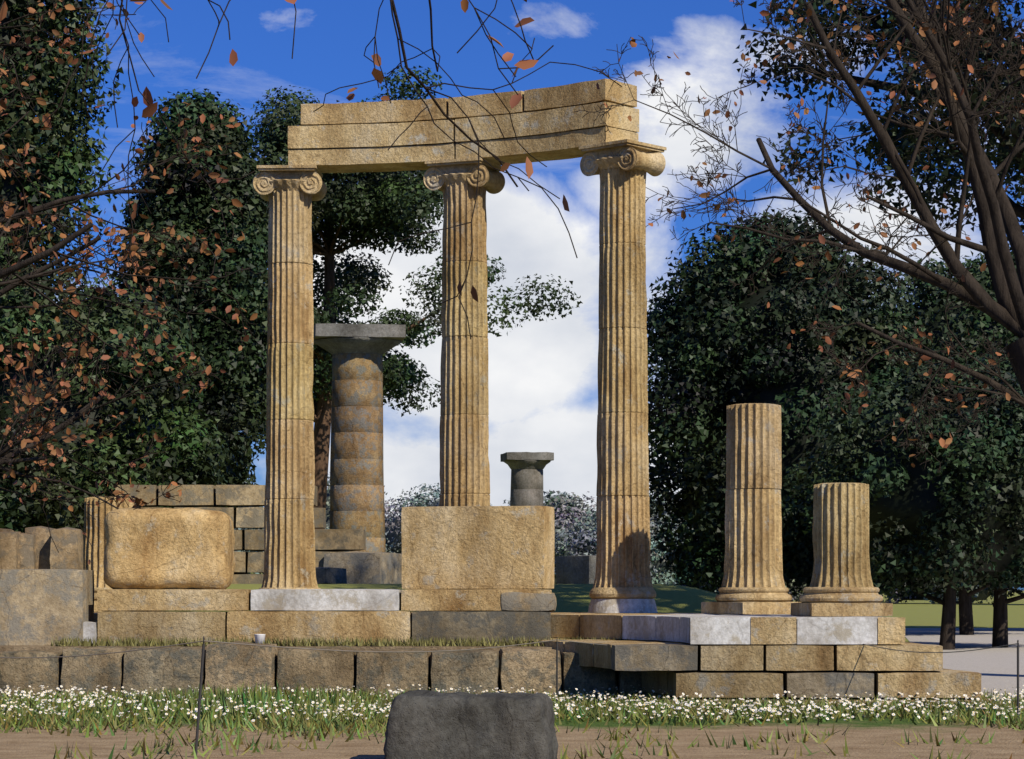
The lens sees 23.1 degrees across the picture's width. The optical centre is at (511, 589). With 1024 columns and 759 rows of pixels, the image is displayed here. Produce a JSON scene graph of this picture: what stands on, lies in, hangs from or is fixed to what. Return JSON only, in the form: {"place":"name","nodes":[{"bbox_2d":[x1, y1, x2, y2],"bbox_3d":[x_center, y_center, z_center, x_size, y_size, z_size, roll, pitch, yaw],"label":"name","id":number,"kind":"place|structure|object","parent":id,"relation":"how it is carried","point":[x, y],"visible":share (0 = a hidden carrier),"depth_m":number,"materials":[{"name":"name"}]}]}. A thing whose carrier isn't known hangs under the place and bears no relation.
{"place":"outdoors","nodes":[
{"label":"outdoors","id":0,"kind":"place"},
{"bbox_2d":[0,573,1023,758],"bbox_3d":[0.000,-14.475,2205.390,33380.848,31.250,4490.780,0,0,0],"label":"ground","id":1,"kind":"structure","parent":0,"point":[866,738],"depth_m":19.40,"materials":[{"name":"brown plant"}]},
{"bbox_2d":[0,0,125,301],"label":"conifer tree","id":2,"kind":"object","parent":1,"relation":"on","point":[67,170],"visible":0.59,"depth_m":61.16,"materials":[{"name":"green plant"}]},
{"bbox_2d":[0,265,239,540],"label":"tree","id":3,"kind":"object","parent":1,"relation":"on","point":[186,458],"visible":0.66,"depth_m":50.10,"materials":[{"name":"green plant"}]},
{"bbox_2d":[0,0,263,564],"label":"branches","id":4,"kind":"object","parent":1,"relation":"on","point":[29,399],"visible":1,"depth_m":27.76,"materials":[{"name":"brown plant"}]},
{"bbox_2d":[103,88,268,507],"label":"conifer tree","id":5,"kind":"object","parent":1,"relation":"on","point":[186,210],"visible":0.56,"depth_m":70.57,"materials":[{"name":"green plant"}]},
{"bbox_2d":[234,481,263,573],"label":"stone wall","id":6,"kind":"structure","parent":1,"relation":"on","point":[244,529],"depth_m":217.07,"materials":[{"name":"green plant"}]},
{"bbox_2d":[0,323,595,583],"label":"background ruins","id":7,"kind":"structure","parent":1,"relation":"on","point":[350,545],"depth_m":49.04,"materials":[{"name":"stone"}]},
{"bbox_2d":[0,0,621,338],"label":"branches","id":8,"kind":"object","parent":1,"relation":"on","point":[150,110],"visible":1,"depth_m":11.09,"materials":[{"name":"brown plant"}]},
{"bbox_2d":[0,506,648,698],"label":"stone blocks","id":9,"kind":"structure","parent":1,"relation":"on","point":[479,572],"depth_m":27.62,"materials":[{"name":"beige stone"}]},
{"bbox_2d":[254,634,264,643],"bbox_3d":[-2.738,0.547,27.200,0.126,0.135,0.126,0,0,0],"label":"cup","id":10,"kind":"object","parent":9,"relation":"on","point":[260,638],"visible":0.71,"depth_m":27.15,"materials":[{"name":"white plastic"}]},
{"bbox_2d":[83,139,892,616],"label":"columns","id":11,"kind":"structure","parent":9,"relation":"on","point":[841,581],"depth_m":29.62,"materials":[{"name":"beige stone"}]},
{"bbox_2d":[288,79,638,172],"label":"entablature","id":12,"kind":"structure","parent":11,"relation":"on","point":[550,124],"depth_m":30.60,"materials":[{"name":"beige stone"}]},
{"bbox_2d":[253,472,400,573],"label":"bush","id":13,"kind":"object","parent":1,"relation":"on","point":[328,509],"visible":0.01,"depth_m":245.44,"materials":[{"name":"green plant"}]},
{"bbox_2d":[127,65,581,528],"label":"pine tree","id":14,"kind":"object","parent":1,"relation":"on","point":[376,208],"visible":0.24,"depth_m":84.91,"materials":[{"name":"green plant"}]},
{"bbox_2d":[385,483,490,553],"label":"bush","id":15,"kind":"object","parent":1,"relation":"on","point":[393,537],"visible":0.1,"depth_m":228.17,"materials":[{"name":"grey plant"}]},
{"bbox_2d":[383,689,557,758],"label":"stone block","id":16,"kind":"object","parent":1,"relation":"on","point":[425,724],"depth_m":16.36,"materials":[{"name":"grey stone"}]},
{"bbox_2d":[0,636,1018,755],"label":"rope barrier","id":17,"kind":"object","parent":1,"relation":"on","point":[200,694],"visible":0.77,"depth_m":19.41,"materials":[{"name":"grey metal"}]},
{"bbox_2d":[0,635,1023,758],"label":"meadow grass and daisies","id":18,"kind":"structure","parent":1,"relation":"on","point":[286,708],"depth_m":22.48,"materials":[{"name":"green plant"}]},
{"bbox_2d":[94,611,997,705],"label":"philippeion crepidoma steps","id":19,"kind":"structure","parent":1,"relation":"on","point":[751,656],"depth_m":24.88,"materials":[{"name":"beige stone"}]},
{"bbox_2d":[503,490,596,583],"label":"bush","id":20,"kind":"object","parent":1,"relation":"on","point":[568,511],"visible":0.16,"depth_m":216.30,"materials":[{"name":"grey plant"}]},
{"bbox_2d":[554,509,693,585],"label":"bush","id":21,"kind":"object","parent":1,"relation":"on","point":[583,542],"visible":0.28,"depth_m":197.44,"materials":[{"name":"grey plant"}]},
{"bbox_2d":[594,491,717,593],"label":"bush","id":22,"kind":"object","parent":1,"relation":"on","point":[665,512],"visible":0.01,"depth_m":237.01,"materials":[{"name":"green plant"}]},
{"bbox_2d":[701,573,805,601],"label":"bush","id":23,"kind":"object","parent":1,"relation":"on","point":[795,597],"visible":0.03,"depth_m":225.67,"materials":[{"name":"green plant"}]},
{"bbox_2d":[646,205,930,596],"bbox_3d":[5.976,-3.724,56.046,7.672,9.766,7.975,0,0,0],"label":"evergreen tree","id":24,"kind":"object","parent":1,"relation":"on","point":[721,342],"visible":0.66,"depth_m":54.12,"materials":[{"name":"green plant"}]},
{"bbox_2d":[575,0,1023,471],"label":"bare oak tree","id":25,"kind":"object","parent":1,"relation":"on","point":[998,220],"visible":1,"depth_m":27.20,"materials":[{"name":"brown plant"}]},
{"bbox_2d":[732,0,1023,244],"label":"evergreen tree","id":26,"kind":"object","parent":1,"relation":"on","point":[1005,145],"visible":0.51,"depth_m":32.49,"materials":[{"name":"green plant"}]},
{"bbox_2d":[784,350,1023,649],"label":"evergreen tree","id":27,"kind":"object","parent":1,"relation":"on","point":[957,516],"visible":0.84,"depth_m":46.49,"materials":[{"name":"green plant"}]},
{"bbox_2d":[827,342,1023,646],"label":"evergreen tree","id":28,"kind":"object","parent":1,"relation":"on","point":[1001,601],"visible":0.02,"depth_m":49.86,"materials":[{"name":"green plant"}]},
{"bbox_2d":[870,251,1020,634],"bbox_3d":[11.298,-3.748,63.788,8.736,9.816,8.932,0,0,0],"label":"evergreen tree","id":29,"kind":"object","parent":1,"relation":"on","point":[928,308],"visible":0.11,"depth_m":62.23,"materials":[{"name":"green plant"}]},
{"bbox_2d":[880,578,1014,603],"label":"hedge","id":30,"kind":"object","parent":1,"relation":"on","point":[977,596],"visible":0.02,"depth_m":207.33,"materials":[{"name":"green plant"}]},
{"bbox_2d":[959,241,1022,596],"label":"evergreen tree","id":31,"kind":"object","parent":1,"relation":"on","point":[982,257],"depth_m":69.58,"materials":[{"name":"green plant"}]},
{"bbox_2d":[28,0,1023,590],"label":"sky","id":32,"kind":"structure","parent":0,"point":[543,375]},
{"bbox_2d":[905,628,1023,708],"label":"path gravel","id":33,"kind":"structure","parent":0,"point":[996,667],"depth_m":43.09,"materials":[{"name":"grey gravel"}]}
]}

